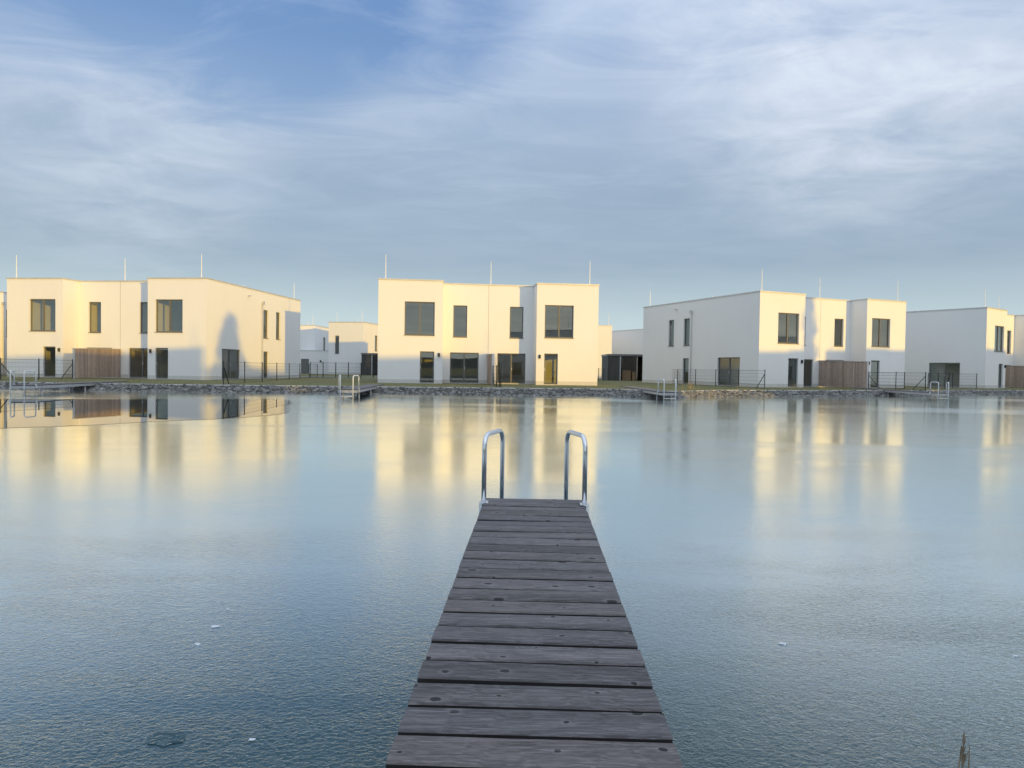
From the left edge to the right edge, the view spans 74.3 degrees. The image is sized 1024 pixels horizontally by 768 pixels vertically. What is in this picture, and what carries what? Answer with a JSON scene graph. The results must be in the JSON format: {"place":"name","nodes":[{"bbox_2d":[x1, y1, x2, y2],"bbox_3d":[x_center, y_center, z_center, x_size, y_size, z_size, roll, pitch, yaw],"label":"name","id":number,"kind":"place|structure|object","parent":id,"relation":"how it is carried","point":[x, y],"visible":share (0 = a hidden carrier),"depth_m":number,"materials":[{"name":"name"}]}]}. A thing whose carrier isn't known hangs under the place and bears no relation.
{"place":"outdoors","nodes":[
{"label":"outdoors","id":0,"kind":"place"},
{"bbox_2d":[0,399,291,427],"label":"water","id":1,"kind":"structure","parent":0,"point":[15,413],"depth_m":20.41,"materials":[{"name":"liquid"}]},
{"bbox_2d":[300,376,377,377],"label":"lane","id":2,"kind":"structure","parent":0,"point":[337,377],"depth_m":69.34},
{"bbox_2d":[0,381,1023,398],"bbox_3d":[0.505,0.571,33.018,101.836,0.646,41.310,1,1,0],"label":"riprap stones","id":3,"kind":"object","parent":0,"point":[543,392],"visible":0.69,"depth_m":36.85,"materials":[{"name":"grey stone"}]},
{"bbox_2d":[0,389,1023,767],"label":"ice","id":4,"kind":"structure","parent":0,"point":[862,557],"depth_m":4.85,"materials":[{"name":"blue ice"}]},
{"bbox_2d":[144,730,185,746],"bbox_3d":[-1.312,1.342,2.555,0.157,0.013,0.104,1,1,0],"label":"ice plate","id":5,"kind":"object","parent":4,"relation":"on","point":[163,739],"visible":1,"depth_m":2.55,"materials":[{"name":"ice"}]},
{"bbox_2d":[386,429,683,767],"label":"wooden dock","id":6,"kind":"object","parent":4,"relation":"in","point":[534,658],"visible":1,"depth_m":2.50,"materials":[{"name":"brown wood"}]},
{"bbox_2d":[958,731,969,767],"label":"reed clump","id":7,"kind":"object","parent":4,"relation":"on","point":[963,756],"visible":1,"depth_m":2.33,"materials":[{"name":"brown plant"}]},
{"bbox_2d":[0,374,1023,390],"bbox_3d":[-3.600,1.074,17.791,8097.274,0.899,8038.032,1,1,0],"label":"ground","id":8,"kind":"structure","parent":0,"point":[330,379],"depth_m":46.37,"materials":[{"name":"green plant"}]},
{"bbox_2d":[0,291,6,374],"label":"semi detached house","id":9,"kind":"structure","parent":8,"relation":"on","point":[3,326],"depth_m":53.00,"materials":[{"name":"paint"}]},
{"bbox_2d":[0,358,72,379],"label":"wire fence","id":10,"kind":"object","parent":8,"relation":"on","point":[38,369],"visible":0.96,"depth_m":42.74,"materials":[{"name":"grey metal"}]},
{"bbox_2d":[10,370,128,393],"bbox_3d":[-22.106,0.213,34.253,0.960,1.845,9.680,1,1,-6],"label":"lake dock","id":11,"kind":"object","parent":8,"relation":"on","point":[24,386],"visible":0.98,"depth_m":30.89,"materials":[{"name":"wood"}]},
{"bbox_2d":[72,348,120,378],"bbox_3d":[-29.361,-1.491,47.879,0.220,2.175,4.550,1,1,7],"label":"privacy screen","id":12,"kind":"object","parent":8,"relation":"on","point":[95,362],"visible":1,"depth_m":47.68,"materials":[{"name":"brown wood"}]},
{"bbox_2d":[6,254,300,379],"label":"semi detached house","id":13,"kind":"structure","parent":8,"relation":"on","point":[193,328],"depth_m":49.92,"materials":[{"name":"paint"}]},
{"bbox_2d":[31,299,55,331],"bbox_3d":[-34.102,-4.995,49.138,2.130,2.355,0.230,1,1,7],"label":"window","id":14,"kind":"structure","parent":13,"relation":"in","point":[44,330],"depth_m":49.18,"materials":[{"name":"grey glass"}]},
{"bbox_2d":[44,346,54,376],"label":"glazed door","id":15,"kind":"structure","parent":13,"relation":"in","point":[44,346],"depth_m":49.25,"materials":[{"name":"metal"}]},
{"bbox_2d":[88,302,100,332],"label":"window","id":16,"kind":"structure","parent":13,"relation":"in","point":[90,302],"depth_m":50.47,"materials":[{"name":"grey glass"}]},
{"bbox_2d":[130,348,147,377],"bbox_3d":[-27.378,-1.552,50.084,2.070,2.200,0.140,1,1,7],"label":"glazed door","id":17,"kind":"structure","parent":13,"relation":"in","point":[130,348],"depth_m":50.10,"materials":[{"name":"metal"}]},
{"bbox_2d":[141,302,147,333],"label":"window","id":18,"kind":"structure","parent":13,"relation":"in","point":[141,302],"depth_m":50.01,"materials":[{"name":"grey glass"}]},
{"bbox_2d":[156,348,167,378],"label":"glazed door","id":19,"kind":"structure","parent":13,"relation":"in","point":[156,348],"depth_m":48.25,"materials":[{"name":"metal"}]},
{"bbox_2d":[155,300,182,332],"bbox_3d":[-24.339,-4.825,48.008,2.130,2.355,0.230,1,1,7],"label":"window","id":20,"kind":"structure","parent":13,"relation":"in","point":[157,331],"depth_m":48.05,"materials":[{"name":"grey glass"}]},
{"bbox_2d":[222,349,238,379],"bbox_3d":[-21.264,-1.478,51.018,0.235,2.290,2.630,1,1,7],"label":"glazed door","id":21,"kind":"structure","parent":13,"relation":"in","point":[222,349],"depth_m":51.32,"materials":[{"name":"metal"}]},
{"bbox_2d":[263,310,268,338],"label":"window","id":22,"kind":"structure","parent":13,"relation":"in","point":[264,310],"depth_m":56.69,"materials":[{"name":"grey metal"}]},
{"bbox_2d":[276,312,278,339],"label":"window","id":23,"kind":"structure","parent":13,"relation":"in","point":[276,312],"depth_m":58.87,"materials":[{"name":"grey metal"}]},
{"bbox_2d":[223,361,317,383],"bbox_3d":[-17.388,-0.947,51.347,0.060,1.330,28.518,1,1,-6],"label":"wire fence","id":24,"kind":"object","parent":8,"relation":"on","point":[262,377],"visible":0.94,"depth_m":46.39,"materials":[{"name":"grey metal"}]},
{"bbox_2d":[300,350,327,373],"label":"garage","id":25,"kind":"structure","parent":8,"relation":"on","point":[307,357],"depth_m":96.95,"materials":[{"name":"paint"}]},
{"bbox_2d":[301,359,308,372],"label":"door","id":26,"kind":"structure","parent":25,"relation":"in","point":[304,362],"depth_m":96.92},
{"bbox_2d":[300,325,328,349],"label":"back house","id":27,"kind":"structure","parent":8,"relation":"on","point":[314,337],"depth_m":101.00,"materials":[{"name":"paint"}]},
{"bbox_2d":[310,362,377,377],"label":"wire fence","id":28,"kind":"object","parent":8,"relation":"on","point":[363,367],"visible":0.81,"depth_m":65.93,"materials":[{"name":"grey metal"}]},
{"bbox_2d":[328,322,377,374],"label":"back house","id":29,"kind":"structure","parent":8,"relation":"on","point":[350,342],"depth_m":92.50,"materials":[{"name":"white paint"}]},
{"bbox_2d":[338,375,383,397],"bbox_3d":[-7.721,0.408,35.071,0.960,1.845,9.680,1,1,-4],"label":"lake dock","id":30,"kind":"object","parent":8,"relation":"on","point":[353,389],"visible":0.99,"depth_m":30.81,"materials":[{"name":"wood"}]},
{"bbox_2d":[361,353,377,374],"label":"carport","id":31,"kind":"object","parent":8,"relation":"on","point":[368,358],"visible":0.29,"depth_m":87.96,"materials":[{"name":"metal"}]},
{"bbox_2d":[377,258,599,385],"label":"semi detached house","id":32,"kind":"structure","parent":8,"relation":"on","point":[436,331],"depth_m":48.67,"materials":[{"name":"white paint"}]},
{"bbox_2d":[404,302,434,335],"bbox_3d":[-6.425,-4.538,46.994,2.130,2.355,0.230,1,1,-6],"label":"window","id":33,"kind":"structure","parent":32,"relation":"in","point":[419,334],"depth_m":47.02,"materials":[{"name":"grey metal"}]},
{"bbox_2d":[420,351,433,383],"bbox_3d":[-5.931,-1.145,47.126,0.980,2.250,0.235,1,1,-6],"label":"glazed door","id":34,"kind":"structure","parent":32,"relation":"in","point":[420,351],"depth_m":47.16,"materials":[{"name":"grey glass"}]},
{"bbox_2d":[453,305,466,337],"bbox_3d":[-3.751,-4.520,48.899,1.060,2.315,0.230,1,1,-6],"label":"window","id":35,"kind":"structure","parent":32,"relation":"in","point":[453,305],"depth_m":48.92,"materials":[{"name":"grey metal"}]},
{"bbox_2d":[450,352,478,383],"bbox_3d":[-3.470,-1.150,49.007,2.070,2.250,0.235,1,1,-6],"label":"glazed door","id":36,"kind":"structure","parent":32,"relation":"in","point":[463,382],"depth_m":49.04,"materials":[{"name":"grey glass"}]},
{"bbox_2d":[497,353,524,383],"bbox_3d":[-0.055,-1.108,49.384,2.070,2.250,0.235,1,1,-6],"label":"glazed door","id":37,"kind":"structure","parent":32,"relation":"in","point":[510,382],"depth_m":49.41,"materials":[{"name":"grey glass"}]},
{"bbox_2d":[510,307,523,338],"bbox_3d":[0.324,-4.470,49.349,1.060,2.315,0.230,1,1,-6],"label":"window","id":38,"kind":"structure","parent":32,"relation":"in","point":[510,307],"depth_m":49.38,"materials":[{"name":"grey metal"}]},
{"bbox_2d":[544,354,557,384],"bbox_3d":[2.755,-1.037,48.085,0.980,2.250,0.235,1,1,-6],"label":"glazed door","id":39,"kind":"structure","parent":32,"relation":"in","point":[544,354],"depth_m":48.12,"materials":[{"name":"grey glass"}]},
{"bbox_2d":[545,305,573,338],"bbox_3d":[3.350,-4.417,48.073,2.130,2.355,0.230,1,1,-6],"label":"window","id":40,"kind":"structure","parent":32,"relation":"in","point":[558,306],"depth_m":48.10,"materials":[{"name":"grey metal"}]},
{"bbox_2d":[487,354,494,384],"bbox_3d":[-1.504,-1.055,46.838,0.220,2.175,4.550,1,1,-6],"label":"privacy screen","id":41,"kind":"object","parent":8,"relation":"on","point":[490,362],"visible":0.93,"depth_m":46.01,"materials":[{"name":"brown wood"}]},
{"bbox_2d":[492,365,501,387],"bbox_3d":[-0.948,-0.491,41.735,0.060,1.330,5.660,1,1,-6],"label":"wire fence","id":42,"kind":"object","parent":8,"relation":"on","point":[493,377],"visible":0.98,"depth_m":41.70,"materials":[{"name":"grey metal"}]},
{"bbox_2d":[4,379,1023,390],"bbox_3d":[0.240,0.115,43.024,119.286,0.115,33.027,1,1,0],"label":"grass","id":43,"kind":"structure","parent":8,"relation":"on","point":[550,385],"depth_m":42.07,"materials":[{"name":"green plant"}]},
{"bbox_2d":[597,368,608,380],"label":"wire fence","id":44,"kind":"object","parent":8,"relation":"on","point":[598,373],"visible":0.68,"depth_m":68.21,"materials":[{"name":"grey metal"}]},
{"bbox_2d":[597,321,612,377],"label":"back house","id":45,"kind":"structure","parent":8,"relation":"on","point":[604,339],"depth_m":91.83,"materials":[{"name":"paint"}]},
{"bbox_2d":[601,354,642,380],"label":"carport","id":46,"kind":"object","parent":8,"relation":"on","point":[613,364],"visible":0.85,"depth_m":75.74,"materials":[{"name":"metal"}]},
{"bbox_2d":[621,370,630,380],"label":"wooden crate","id":47,"kind":"object","parent":8,"relation":"on","point":[625,375],"visible":0.96,"depth_m":75.20,"materials":[{"name":"brown wood"}]},
{"bbox_2d":[612,329,642,371],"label":"back house","id":48,"kind":"structure","parent":8,"relation":"on","point":[627,341],"depth_m":101.28,"materials":[{"name":"paint"}]},
{"bbox_2d":[631,372,635,380],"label":"wooden crate","id":49,"kind":"object","parent":8,"relation":"on","point":[633,376],"visible":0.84,"depth_m":75.20,"materials":[{"name":"brown wood"}]},
{"bbox_2d":[620,379,677,400],"bbox_3d":[7.643,0.550,38.939,0.960,1.845,12.000,1,1,-1],"label":"lake dock","id":50,"kind":"object","parent":8,"relation":"on","point":[656,392],"visible":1,"depth_m":34.09,"materials":[{"name":"wood"}]},
{"bbox_2d":[672,369,764,388],"bbox_3d":[15.210,-0.568,55.996,0.059,1.330,20.455,1,1,-11],"label":"wire fence","id":51,"kind":"object","parent":8,"relation":"on","point":[738,383],"visible":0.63,"depth_m":50.46,"materials":[{"name":"grey metal"}]},
{"bbox_2d":[642,279,906,387],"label":"semi detached house","id":52,"kind":"structure","parent":8,"relation":"on","point":[782,339],"depth_m":55.13,"materials":[{"name":"paint"}]},
{"bbox_2d":[668,320,673,346],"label":"window","id":53,"kind":"structure","parent":52,"relation":"in","point":[670,345],"depth_m":60.94,"materials":[{"name":"grey metal"}]},
{"bbox_2d":[683,358,688,383],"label":"glazed door","id":54,"kind":"structure","parent":52,"relation":"in","point":[684,358],"depth_m":59.02,"materials":[{"name":"metal"}]},
{"bbox_2d":[684,318,689,345],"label":"window","id":55,"kind":"structure","parent":52,"relation":"in","point":[689,318],"depth_m":58.90,"materials":[{"name":"grey metal"}]},
{"bbox_2d":[718,357,739,386],"bbox_3d":[17.205,-0.965,53.607,0.235,2.290,2.630,0,1,-22],"label":"glazed door","id":56,"kind":"structure","parent":52,"relation":"in","point":[724,357],"depth_m":53.68,"materials":[{"name":"metal"}]},
{"bbox_2d":[777,313,797,343],"bbox_3d":[21.058,-4.232,51.555,2.130,2.355,0.230,0,1,-22],"label":"window","id":57,"kind":"structure","parent":52,"relation":"in","point":[778,313],"depth_m":51.61,"materials":[{"name":"grey metal"}]},
{"bbox_2d":[788,358,796,387],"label":"glazed door","id":58,"kind":"structure","parent":52,"relation":"in","point":[788,358],"depth_m":52.04,"materials":[{"name":"metal"}]},
{"bbox_2d":[803,359,811,386],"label":"glazed door","id":59,"kind":"structure","parent":52,"relation":"in","point":[804,359],"depth_m":54.74,"materials":[{"name":"metal"}]},
{"bbox_2d":[834,319,842,346],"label":"window","id":60,"kind":"structure","parent":52,"relation":"in","point":[835,319],"depth_m":55.90,"materials":[{"name":"grey metal"}]},
{"bbox_2d":[871,360,879,387],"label":"glazed door","id":61,"kind":"structure","parent":52,"relation":"in","point":[871,360],"depth_m":55.37,"materials":[{"name":"metal"}]},
{"bbox_2d":[871,318,889,347],"bbox_3d":[30.147,-4.180,55.299,2.130,2.355,0.230,0,1,-22],"label":"window","id":62,"kind":"structure","parent":52,"relation":"in","point":[872,318],"depth_m":55.39,"materials":[{"name":"grey metal"}]},
{"bbox_2d":[783,382,803,389],"bbox_3d":[18.078,0.129,43.901,1.276,0.637,1.172,0,1,-27],"label":"dry grass tuft","id":63,"kind":"object","parent":8,"relation":"on","point":[794,386],"visible":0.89,"depth_m":43.96,"materials":[{"name":"brown plant"}]},
{"bbox_2d":[819,360,868,387],"bbox_3d":[25.848,-0.782,52.789,0.220,2.175,4.550,0,1,-22],"label":"privacy screen","id":64,"kind":"object","parent":8,"relation":"on","point":[852,374],"visible":0.98,"depth_m":52.66,"materials":[{"name":"brown wood"}]},
{"bbox_2d":[869,372,904,388],"bbox_3d":[27.360,-0.454,58.995,0.056,1.330,15.172,0,1,-22],"label":"wire fence","id":65,"kind":"object","parent":8,"relation":"on","point":[886,381],"visible":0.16,"depth_m":53.35,"materials":[{"name":"grey metal"}]},
{"bbox_2d":[868,372,925,390],"bbox_3d":[27.591,-0.220,48.551,0.056,1.330,4.556,0,1,-22],"label":"wire fence","id":66,"kind":"object","parent":8,"relation":"on","point":[870,378],"visible":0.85,"depth_m":48.55,"materials":[{"name":"grey metal"}]},
{"bbox_2d":[851,382,948,399],"bbox_3d":[25.591,0.677,45.216,0.960,1.845,12.000,1,1,5],"label":"lake dock","id":67,"kind":"object","parent":8,"relation":"on","point":[938,394],"visible":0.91,"depth_m":40.99,"materials":[{"name":"wood"}]},
{"bbox_2d":[871,288,1023,387],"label":"semi detached house","id":68,"kind":"structure","parent":8,"relation":"on","point":[985,344],"depth_m":62.61,"materials":[{"name":"paint"}]},
{"bbox_2d":[929,363,959,387],"bbox_3d":[40.153,-0.828,62.765,0.235,2.290,2.630,0,2,-35],"label":"glazed door","id":69,"kind":"structure","parent":68,"relation":"in","point":[929,363],"depth_m":62.76,"materials":[{"name":"metal"}]},
{"bbox_2d":[994,326,1002,351],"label":"window","id":70,"kind":"structure","parent":68,"relation":"in","point":[995,326],"depth_m":61.67,"materials":[{"name":"grey metal"}]},
{"bbox_2d":[998,364,1001,387],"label":"glazed door","id":71,"kind":"structure","parent":68,"relation":"in","point":[999,364],"depth_m":62.29,"materials":[{"name":"metal"}]},
{"bbox_2d":[1007,330,1009,353],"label":"window","id":72,"kind":"structure","parent":68,"relation":"in","point":[1007,330],"depth_m":67.19,"materials":[{"name":"grey glass"}]},
{"bbox_2d":[928,373,976,388],"bbox_3d":[36.659,-0.276,57.178,8.058,1.330,2.723,0,2,-42],"label":"wire fence","id":73,"kind":"object","parent":8,"relation":"on","point":[949,379],"visible":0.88,"depth_m":58.38,"materials":[{"name":"grey metal"}]},
{"bbox_2d":[1005,365,1023,387],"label":"privacy screen","id":74,"kind":"object","parent":8,"relation":"on","point":[1014,375],"visible":0.77,"depth_m":64.68,"materials":[{"name":"brown wood"}]},
{"bbox_2d":[0,0,1023,330],"label":"sky","id":75,"kind":"structure","parent":0,"point":[674,150],"materials":[{"name":"blue"}]},
{"bbox_2d":[3,382,1021,391],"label":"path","id":76,"kind":"structure","parent":0,"point":[468,387],"depth_m":37.47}
]}

